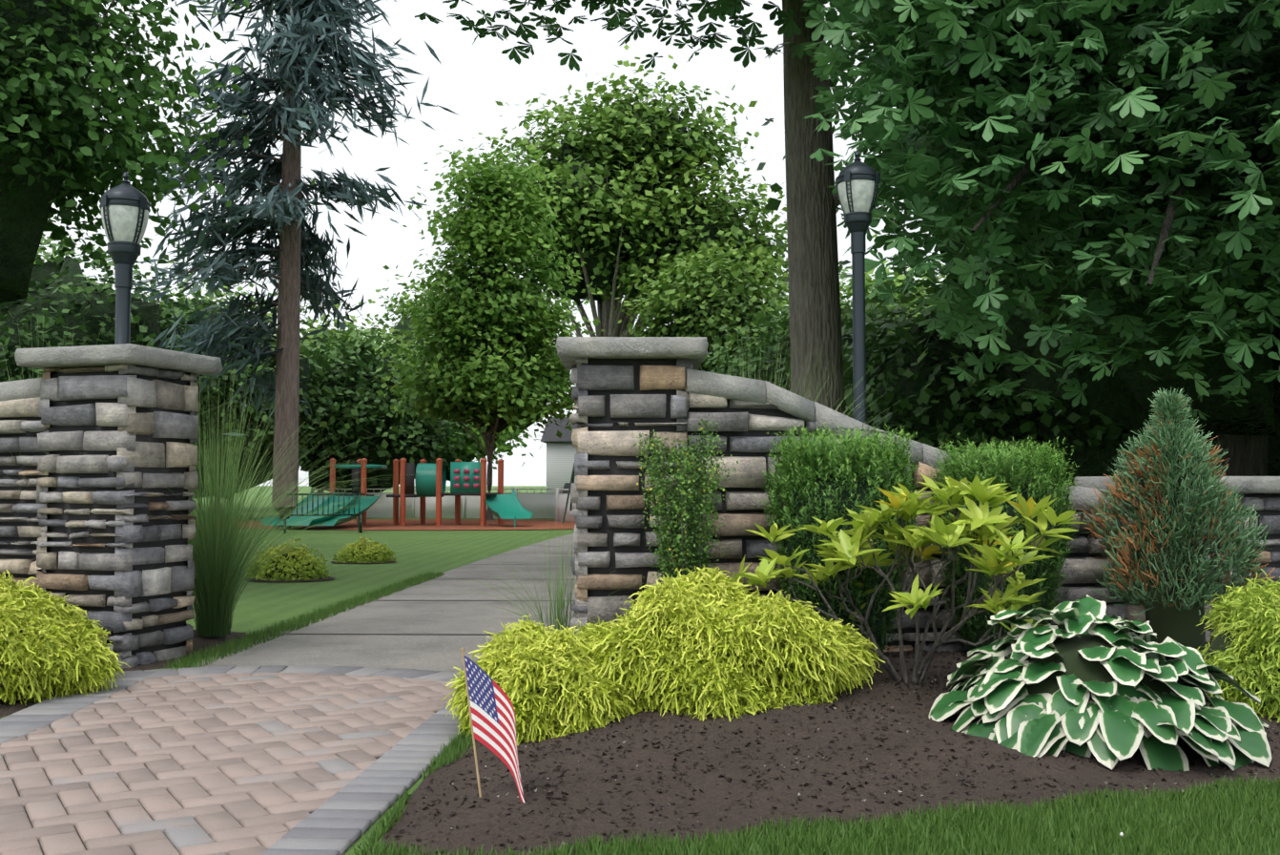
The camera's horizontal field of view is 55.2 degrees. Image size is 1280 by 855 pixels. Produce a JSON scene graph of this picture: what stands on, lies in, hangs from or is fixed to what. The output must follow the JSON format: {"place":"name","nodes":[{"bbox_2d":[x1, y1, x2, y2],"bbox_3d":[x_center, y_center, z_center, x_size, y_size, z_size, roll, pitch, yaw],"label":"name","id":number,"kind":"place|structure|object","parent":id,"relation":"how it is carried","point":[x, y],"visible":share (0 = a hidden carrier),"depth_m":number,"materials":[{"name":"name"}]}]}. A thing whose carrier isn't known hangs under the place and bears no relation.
{"place":"outdoors","nodes":[
{"label":"outdoors","id":0,"kind":"place"},
{"bbox_2d":[0,396,48,587],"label":"stone wall","id":1,"kind":"structure","parent":0,"point":[25,407],"depth_m":8.17,"materials":[{"name":"grey stone"}]},
{"bbox_2d":[163,570,445,668],"bbox_3d":[-2.807,1.695,11.875,0.304,0.080,8.233,0,-3,2],"label":"grass edge","id":2,"kind":"object","parent":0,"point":[218,650],"visible":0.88,"depth_m":10.00,"materials":[{"name":"green plant"}]},
{"bbox_2d":[161,533,576,679],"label":"concrete path","id":3,"kind":"structure","parent":0,"point":[438,605],"depth_m":10.47,"materials":[{"name":"grey concrete"}]},
{"bbox_2d":[270,633,572,635],"bbox_3d":[-1.663,1.614,9.552,2.440,0.001,0.050,0,-3,1],"label":"path joint","id":4,"kind":"object","parent":3,"relation":"on","point":[386,633],"visible":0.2,"depth_m":9.56,"materials":[{"name":"grey concrete"}]},
{"bbox_2d":[466,563,529,564],"bbox_3d":[-1.330,2.009,17.936,2.440,0.001,0.050,0,-3,1],"label":"path joint","id":5,"kind":"object","parent":3,"relation":"on","point":[497,564],"visible":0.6,"depth_m":17.97,"materials":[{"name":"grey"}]},
{"bbox_2d":[464,599,574,600],"bbox_3d":[-1.576,1.746,12.347,2.440,0.001,0.050,0,-3,1],"label":"path joint","id":6,"kind":"object","parent":3,"relation":"on","point":[510,600],"visible":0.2,"depth_m":12.33,"materials":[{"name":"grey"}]},
{"bbox_2d":[37,0,946,485],"label":"sky","id":7,"kind":"structure","parent":0,"point":[469,80],"materials":[{"name":"white"}]},
{"bbox_2d":[438,510,648,636],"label":"ornamental grass","id":8,"kind":"object","parent":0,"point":[558,603],"depth_m":7.68,"materials":[{"name":"green plant"}]},
{"bbox_2d":[546,441,576,492],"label":"house walls","id":9,"kind":"structure","parent":0,"point":[560,458],"depth_m":68.09,"materials":[{"name":"white"}]},
{"bbox_2d":[540,416,578,443],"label":"house roof","id":10,"kind":"structure","parent":9,"relation":"on","point":[549,433],"depth_m":69.52,"materials":[{"name":"grey"}]},
{"bbox_2d":[561,482,570,493],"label":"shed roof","id":11,"kind":"structure","parent":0,"point":[567,485],"depth_m":40.47,"materials":[{"name":"grey"}]},
{"bbox_2d":[0,485,1279,854],"bbox_3d":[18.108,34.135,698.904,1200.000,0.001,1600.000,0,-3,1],"label":"lawn","id":12,"kind":"structure","parent":0,"point":[259,604],"depth_m":19.07,"materials":[{"name":"green plant"}]},
{"bbox_2d":[0,288,34,373],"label":"tree","id":13,"kind":"object","parent":12,"relation":"on","point":[3,365],"visible":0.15,"depth_m":37.56,"materials":[{"name":"green plant"}]},
{"bbox_2d":[0,416,47,578],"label":"joint","id":14,"kind":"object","parent":12,"relation":"on","point":[19,514],"depth_m":8.23,"materials":[{"name":"black concrete"}]},
{"bbox_2d":[0,377,42,401],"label":"wall coping","id":15,"kind":"object","parent":14,"relation":"on","point":[27,388],"depth_m":8.19,"materials":[{"name":"grey stone"}]},
{"bbox_2d":[33,231,104,285],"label":"tree","id":16,"kind":"object","parent":12,"relation":"on","point":[44,257],"depth_m":51.67,"materials":[{"name":"green plant"}]},
{"bbox_2d":[2,317,227,454],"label":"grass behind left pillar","id":17,"kind":"structure","parent":12,"relation":"on","point":[37,375],"depth_m":9.07,"materials":[{"name":"green plant"}]},
{"bbox_2d":[36,363,198,667],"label":"pillar stones","id":18,"kind":"object","parent":12,"relation":"on","point":[126,583],"visible":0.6,"depth_m":7.92,"materials":[{"name":"grey stone"}]},
{"bbox_2d":[14,343,222,374],"bbox_3d":[-3.499,-0.445,8.266,0.932,0.115,0.929,-1,-3,18],"label":"pillar cap","id":19,"kind":"object","parent":18,"relation":"on","point":[104,355],"visible":0.9,"depth_m":7.91,"materials":[{"name":"grey stone"}]},
{"bbox_2d":[99,171,150,344],"bbox_3d":[-3.500,-1.121,8.296,0.324,1.240,0.324,1,-3,-15],"label":"lamp post","id":20,"kind":"object","parent":19,"relation":"on","point":[124,255],"visible":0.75,"depth_m":8.24,"materials":[{"name":"grey metal"}]},
{"bbox_2d":[101,205,148,244],"bbox_3d":[-3.500,-1.369,8.308,0.304,0.245,0.304,0,-3,1],"label":"lamp globe","id":21,"kind":"object","parent":20,"relation":"attached to","point":[123,220],"visible":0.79,"depth_m":8.20,"materials":[{"name":"white glass"}]},
{"bbox_2d":[45,367,190,655],"bbox_3d":[-3.500,0.617,8.215,0.620,1.990,0.620,-1,-3,17],"label":"joint","id":22,"kind":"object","parent":12,"relation":"on","point":[90,539],"visible":0.29,"depth_m":7.98,"materials":[{"name":"black concrete"}]},
{"bbox_2d":[0,219,240,442],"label":"hedge","id":23,"kind":"object","parent":12,"relation":"on","point":[149,316],"depth_m":38.53,"materials":[{"name":"green plant"}]},
{"bbox_2d":[0,629,249,718],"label":"soil bed","id":24,"kind":"object","parent":12,"relation":"on","point":[198,644],"depth_m":7.98,"materials":[{"name":"brown soil"}]},
{"bbox_2d":[0,569,128,705],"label":"shrub","id":25,"kind":"object","parent":24,"relation":"on","point":[53,633],"depth_m":6.72,"materials":[{"name":"yellow plant"}]},
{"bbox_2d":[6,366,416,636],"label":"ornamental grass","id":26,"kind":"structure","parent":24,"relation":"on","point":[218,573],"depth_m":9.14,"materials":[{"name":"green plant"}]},
{"bbox_2d":[50,0,234,222],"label":"maple tree","id":27,"kind":"object","parent":12,"relation":"on","point":[194,9],"visible":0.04,"depth_m":19.37,"materials":[{"name":"green plant"}]},
{"bbox_2d":[0,0,315,303],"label":"maple tree","id":28,"kind":"object","parent":12,"relation":"on","point":[122,144],"depth_m":12.52,"materials":[{"name":"green plant"}]},
{"bbox_2d":[99,261,277,336],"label":"tree","id":29,"kind":"object","parent":12,"relation":"on","point":[236,295],"depth_m":58.70,"materials":[{"name":"green plant"}]},
{"bbox_2d":[0,668,458,854],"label":"brick paving","id":30,"kind":"structure","parent":12,"relation":"on","point":[288,751],"depth_m":5.16,"materials":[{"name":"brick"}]},
{"bbox_2d":[0,664,461,854],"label":"paver border","id":31,"kind":"object","parent":12,"relation":"on","point":[342,819],"visible":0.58,"depth_m":5.25,"materials":[{"name":"grey concrete"}]},
{"bbox_2d":[130,267,404,518],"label":"tree","id":32,"kind":"object","parent":12,"relation":"on","point":[303,349],"depth_m":41.04,"materials":[{"name":"green plant"}]},
{"bbox_2d":[114,0,459,528],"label":"tall spruce tree","id":33,"kind":"object","parent":12,"relation":"on","point":[317,33],"depth_m":33.08,"materials":[{"name":"green plant"}]},
{"bbox_2d":[246,576,335,581],"bbox_3d":[-4.346,1.878,15.217,1.100,0.001,0.990,0,-3,1],"label":"mulch ring","id":34,"kind":"object","parent":12,"relation":"on","point":[312,579],"visible":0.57,"depth_m":15.03,"materials":[{"name":"soil"}]},
{"bbox_2d":[244,536,330,581],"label":"lawn shrub","id":35,"kind":"object","parent":34,"relation":"on","point":[303,554],"depth_m":15.12,"materials":[{"name":"green plant"}]},
{"bbox_2d":[282,493,365,533],"bbox_3d":[-7.790,2.108,30.133,1.944,0.975,0.826,0,-3,-9],"label":"park bench","id":36,"kind":"object","parent":12,"relation":"on","point":[360,524],"visible":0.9,"depth_m":30.35,"materials":[{"name":"green metal"}]},
{"bbox_2d":[330,559,395,562],"bbox_3d":[-4.207,2.038,18.611,1.000,0.001,0.900,0,-3,1],"label":"mulch ring","id":37,"kind":"object","parent":12,"relation":"on","point":[362,562],"visible":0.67,"depth_m":18.36,"materials":[{"name":"soil"}]},
{"bbox_2d":[332,536,397,563],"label":"lawn shrub","id":38,"kind":"object","parent":37,"relation":"on","point":[346,556],"depth_m":18.52,"materials":[{"name":"plant"}]},
{"bbox_2d":[266,298,464,492],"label":"tree","id":39,"kind":"object","parent":12,"relation":"on","point":[332,331],"depth_m":55.09,"materials":[{"name":"green plant"}]},
{"bbox_2d":[261,317,497,492],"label":"tree","id":40,"kind":"object","parent":12,"relation":"on","point":[442,437],"depth_m":44.63,"materials":[{"name":"green plant"}]},
{"bbox_2d":[196,518,575,529],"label":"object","id":41,"kind":"object","parent":12,"relation":"on","point":[464,524],"visible":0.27,"depth_m":35.26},
{"bbox_2d":[259,461,533,526],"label":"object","id":42,"kind":"object","parent":41,"relation":"on","point":[505,505],"visible":0.79,"depth_m":35.01,"materials":[{"name":"teal plastic"}]},
{"bbox_2d":[454,469,479,487],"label":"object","id":43,"kind":"object","parent":42,"relation":"attached to","point":[466,478],"visible":0.92,"depth_m":35.00,"materials":[{"name":"red plastic"}]},
{"bbox_2d":[330,457,504,525],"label":"playground posts","id":44,"kind":"object","parent":41,"relation":"on","point":[439,469],"visible":0.81,"depth_m":35.10,"materials":[{"name":"brown wood"}]},
{"bbox_2d":[336,462,500,496],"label":"playground decks","id":45,"kind":"object","parent":44,"relation":"attached to","point":[409,487],"visible":0.62,"depth_m":35.09,"materials":[{"name":"brown wood"}]},
{"bbox_2d":[561,462,574,523],"bbox_3d":[-1.433,2.027,37.967,1.762,1.904,2.449,0,-3,1],"label":"playground swing set","id":46,"kind":"object","parent":41,"relation":"on","point":[572,478],"visible":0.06,"depth_m":37.49,"materials":[{"name":"green metal"}]},
{"bbox_2d":[310,487,576,521],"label":"white vinyl fence","id":47,"kind":"object","parent":12,"relation":"on","point":[546,505],"visible":0.17,"depth_m":43.73,"materials":[{"name":"white plastic"}]},
{"bbox_2d":[342,273,580,448],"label":"tree","id":48,"kind":"object","parent":12,"relation":"on","point":[391,309],"depth_m":76.37,"materials":[{"name":"green plant"}]},
{"bbox_2d":[460,646,481,797],"bbox_3d":[-0.611,1.098,4.460,0.103,0.589,0.016,-1,-3,26],"label":"flag stick","id":49,"kind":"object","parent":12,"relation":"on","point":[473,740],"visible":0.88,"depth_m":4.46,"materials":[{"name":"beige wood"}]},
{"bbox_2d":[464,655,498,722],"bbox_3d":[-0.578,0.948,4.428,0.181,0.230,0.013,-2,-3,38],"label":"flag canton","id":50,"kind":"object","parent":49,"relation":"attached to","point":[485,691],"visible":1,"depth_m":4.42,"materials":[{"name":"blue fabric"}]},
{"bbox_2d":[464,658,496,720],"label":"flag stars","id":51,"kind":"object","parent":50,"relation":"attached to","point":[482,689],"visible":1,"depth_m":4.42,"materials":[{"name":"white fabric"}]},
{"bbox_2d":[469,679,524,802],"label":"flag stripes","id":52,"kind":"object","parent":49,"relation":"attached to","point":[478,737],"depth_m":4.37,"materials":[{"name":"red fabric"}]},
{"bbox_2d":[411,367,539,480],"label":"shrub","id":53,"kind":"object","parent":12,"relation":"on","point":[504,436],"depth_m":58.92,"materials":[{"name":"green plant"}]},
{"bbox_2d":[371,137,605,520],"bbox_3d":[-4.673,-3.142,40.237,8.890,12.616,8.258,0,-3,1],"label":"linden tree","id":54,"kind":"object","parent":12,"relation":"on","point":[450,320],"depth_m":39.16,"materials":[{"name":"green plant"}]},
{"bbox_2d":[441,614,655,744],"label":"shrub","id":55,"kind":"object","parent":12,"relation":"on","point":[509,662],"depth_m":5.61,"materials":[{"name":"yellow plant"}]},
{"bbox_2d":[423,44,788,336],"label":"oak tree","id":56,"kind":"object","parent":12,"relation":"on","point":[642,216],"depth_m":60.53,"materials":[{"name":"green plant"}]},
{"bbox_2d":[569,357,693,635],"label":"pillar stones","id":57,"kind":"object","parent":12,"relation":"on","point":[584,606],"visible":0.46,"depth_m":7.42,"materials":[{"name":"grey stone"}]},
{"bbox_2d":[581,359,682,626],"bbox_3d":[-0.051,0.595,7.755,0.641,1.990,0.641,0,-3,1],"label":"joint","id":58,"kind":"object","parent":12,"relation":"on","point":[615,470],"visible":0.07,"depth_m":7.46,"materials":[{"name":"black concrete"}]},
{"bbox_2d":[556,336,708,370],"bbox_3d":[-0.050,-0.466,7.805,0.954,0.115,0.951,0,-3,1],"label":"pillar cap","id":59,"kind":"object","parent":58,"relation":"on","point":[572,349],"visible":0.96,"depth_m":7.36,"materials":[{"name":"grey stone"}]},
{"bbox_2d":[414,0,904,414],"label":"tree","id":60,"kind":"object","parent":12,"relation":"on","point":[813,202],"depth_m":16.74,"materials":[{"name":"brown plant"}]},
{"bbox_2d":[608,229,846,373],"bbox_3d":[3.141,-1.294,35.918,8.791,8.517,7.704,0,-3,1],"label":"bush","id":61,"kind":"object","parent":12,"relation":"on","point":[664,310],"depth_m":34.93,"materials":[{"name":"green plant"}]},
{"bbox_2d":[575,564,885,721],"bbox_3d":[0.387,1.089,6.071,1.636,0.770,1.425,0,-3,1],"label":"golden shrub","id":62,"kind":"object","parent":12,"relation":"on","point":[699,669],"depth_m":5.71,"materials":[{"name":"yellow plant"}]},
{"bbox_2d":[700,327,897,425],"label":"grass","id":63,"kind":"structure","parent":12,"relation":"on","point":[791,375],"depth_m":8.49,"materials":[{"name":"green plant"}]},
{"bbox_2d":[344,723,1279,854],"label":"lawn","id":64,"kind":"structure","parent":12,"relation":"on","point":[1162,823],"depth_m":4.05,"materials":[{"name":"green plant"}]},
{"bbox_2d":[686,260,942,416],"bbox_3d":[4.107,-0.708,25.671,7.901,6.381,8.709,0,-3,1],"label":"bush","id":65,"kind":"object","parent":12,"relation":"on","point":[770,338],"depth_m":25.32,"materials":[{"name":"green plant"}]},
{"bbox_2d":[359,640,1279,854],"bbox_3d":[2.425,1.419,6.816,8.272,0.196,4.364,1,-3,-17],"label":"soil bed","id":66,"kind":"object","parent":12,"relation":"on","point":[597,789],"visible":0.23,"depth_m":4.73,"materials":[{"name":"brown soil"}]},
{"bbox_2d":[631,413,738,583],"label":"shrub","id":67,"kind":"object","parent":66,"relation":"on","point":[695,525],"depth_m":7.08,"materials":[{"name":"green plant"}]},
{"bbox_2d":[760,422,925,659],"bbox_3d":[1.193,0.667,7.218,0.979,1.383,0.834,0,-3,1],"label":"yew shrub","id":68,"kind":"object","parent":66,"relation":"on","point":[874,458],"depth_m":7.01,"materials":[{"name":"green plant"}]},
{"bbox_2d":[450,656,1274,851],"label":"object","id":69,"kind":"object","parent":66,"relation":"on","point":[864,799],"visible":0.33,"depth_m":4.74,"materials":[{"name":"grey"}]},
{"bbox_2d":[726,474,1087,684],"bbox_3d":[1.308,0.797,6.427,1.896,1.111,1.536,0,-3,1],"label":"shrub","id":70,"kind":"object","parent":66,"relation":"on","point":[846,546],"depth_m":6.21,"materials":[{"name":"green plant"}]},
{"bbox_2d":[927,432,1080,653],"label":"yew shrub","id":71,"kind":"object","parent":66,"relation":"on","point":[1024,466],"depth_m":7.33,"materials":[{"name":"green plant"}]},
{"bbox_2d":[1077,387,1275,651],"bbox_3d":[3.304,0.563,7.631,1.163,1.632,1.086,0,-3,1],"label":"juniper shrub","id":72,"kind":"object","parent":66,"relation":"on","point":[1187,444],"depth_m":7.42,"materials":[{"name":"green plant"}]},
{"bbox_2d":[719,4,967,302],"bbox_3d":[8.779,-4.789,20.326,14.967,14.031,10.864,0,-3,1],"label":"tree","id":73,"kind":"object","parent":12,"relation":"on","point":[774,203],"depth_m":20.43,"materials":[{"name":"green plant"}]},
{"bbox_2d":[835,150,880,423],"bbox_3d":[1.669,-0.258,9.302,0.326,3.740,0.326,0,-3,1],"label":"lamp post","id":74,"kind":"object","parent":12,"relation":"on","point":[857,223],"visible":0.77,"depth_m":9.29,"materials":[{"name":"grey metal"}]},
{"bbox_2d":[837,179,877,213],"bbox_3d":[1.669,-1.754,9.373,0.304,0.245,0.304,0,-3,1],"label":"lamp globe","id":75,"kind":"object","parent":74,"relation":"attached to","point":[862,193],"visible":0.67,"depth_m":9.26,"materials":[{"name":"white glass"}]},
{"bbox_2d":[782,233,946,329],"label":"tree","id":76,"kind":"object","parent":12,"relation":"on","point":[847,291],"depth_m":48.24,"materials":[{"name":"green plant"}]},
{"bbox_2d":[685,392,1147,652],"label":"stone wall","id":77,"kind":"structure","parent":12,"relation":"on","point":[749,472],"depth_m":7.54,"materials":[{"name":"grey stone"}]},
{"bbox_2d":[683,368,1152,517],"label":"coping wall","id":78,"kind":"structure","parent":77,"relation":"on","point":[718,384],"depth_m":7.60,"materials":[{"name":"grey stone"}]},
{"bbox_2d":[891,273,960,318],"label":"tree","id":79,"kind":"object","parent":12,"relation":"on","point":[919,289],"depth_m":44.74,"materials":[{"name":"green plant"}]},
{"bbox_2d":[759,268,1113,485],"bbox_3d":[5.919,-0.447,21.161,8.708,5.434,8.314,0,-3,1],"label":"bush","id":80,"kind":"object","parent":12,"relation":"on","point":[902,336],"depth_m":19.31,"materials":[{"name":"green plant"}]},
{"bbox_2d":[877,264,1103,414],"bbox_3d":[10.462,-1.402,21.929,12.375,7.416,11.068,0,-3,1],"label":"tree","id":81,"kind":"object","parent":12,"relation":"on","point":[921,356],"depth_m":19.66,"materials":[{"name":"green plant"}]},
{"bbox_2d":[851,0,1279,494],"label":"chestnut tree","id":82,"kind":"object","parent":12,"relation":"on","point":[1123,394],"depth_m":13.01,"materials":[{"name":"green plant"}]},
{"bbox_2d":[802,0,1279,420],"bbox_3d":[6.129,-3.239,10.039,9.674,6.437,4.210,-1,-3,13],"label":"chestnut tree leaves","id":83,"kind":"object","parent":82,"relation":"attached to","point":[1056,38],"visible":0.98,"depth_m":9.94,"materials":[{"name":"green plant"}]},
{"bbox_2d":[929,594,1271,771],"bbox_3d":[2.022,1.174,5.559,1.522,0.797,1.517,0,-3,1],"label":"hosta plant","id":84,"kind":"object","parent":12,"relation":"on","point":[1126,716],"depth_m":5.18,"materials":[{"name":"green plant"}]},
{"bbox_2d":[921,329,1279,485],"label":"bush","id":85,"kind":"object","parent":12,"relation":"on","point":[1092,464],"depth_m":18.40,"materials":[{"name":"green plant"}]},
{"bbox_2d":[1141,493,1279,642],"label":"end pier stones","id":86,"kind":"object","parent":12,"relation":"on","point":[1266,504],"visible":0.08,"depth_m":8.27,"materials":[{"name":"grey stone"}]},
{"bbox_2d":[1195,494,1279,630],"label":"end pier","id":87,"kind":"structure","parent":12,"relation":"on","point":[1275,547],"depth_m":8.32,"materials":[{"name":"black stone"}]},
{"bbox_2d":[1073,475,1279,493],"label":"wall coping","id":88,"kind":"object","parent":87,"relation":"on","point":[1258,484],"visible":0.35,"depth_m":8.20,"materials":[{"name":"grey stone"}]},
{"bbox_2d":[1196,568,1279,722],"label":"golden shrub","id":89,"kind":"object","parent":12,"relation":"on","point":[1243,609],"depth_m":5.96,"materials":[{"name":"yellow plant"}]}
]}

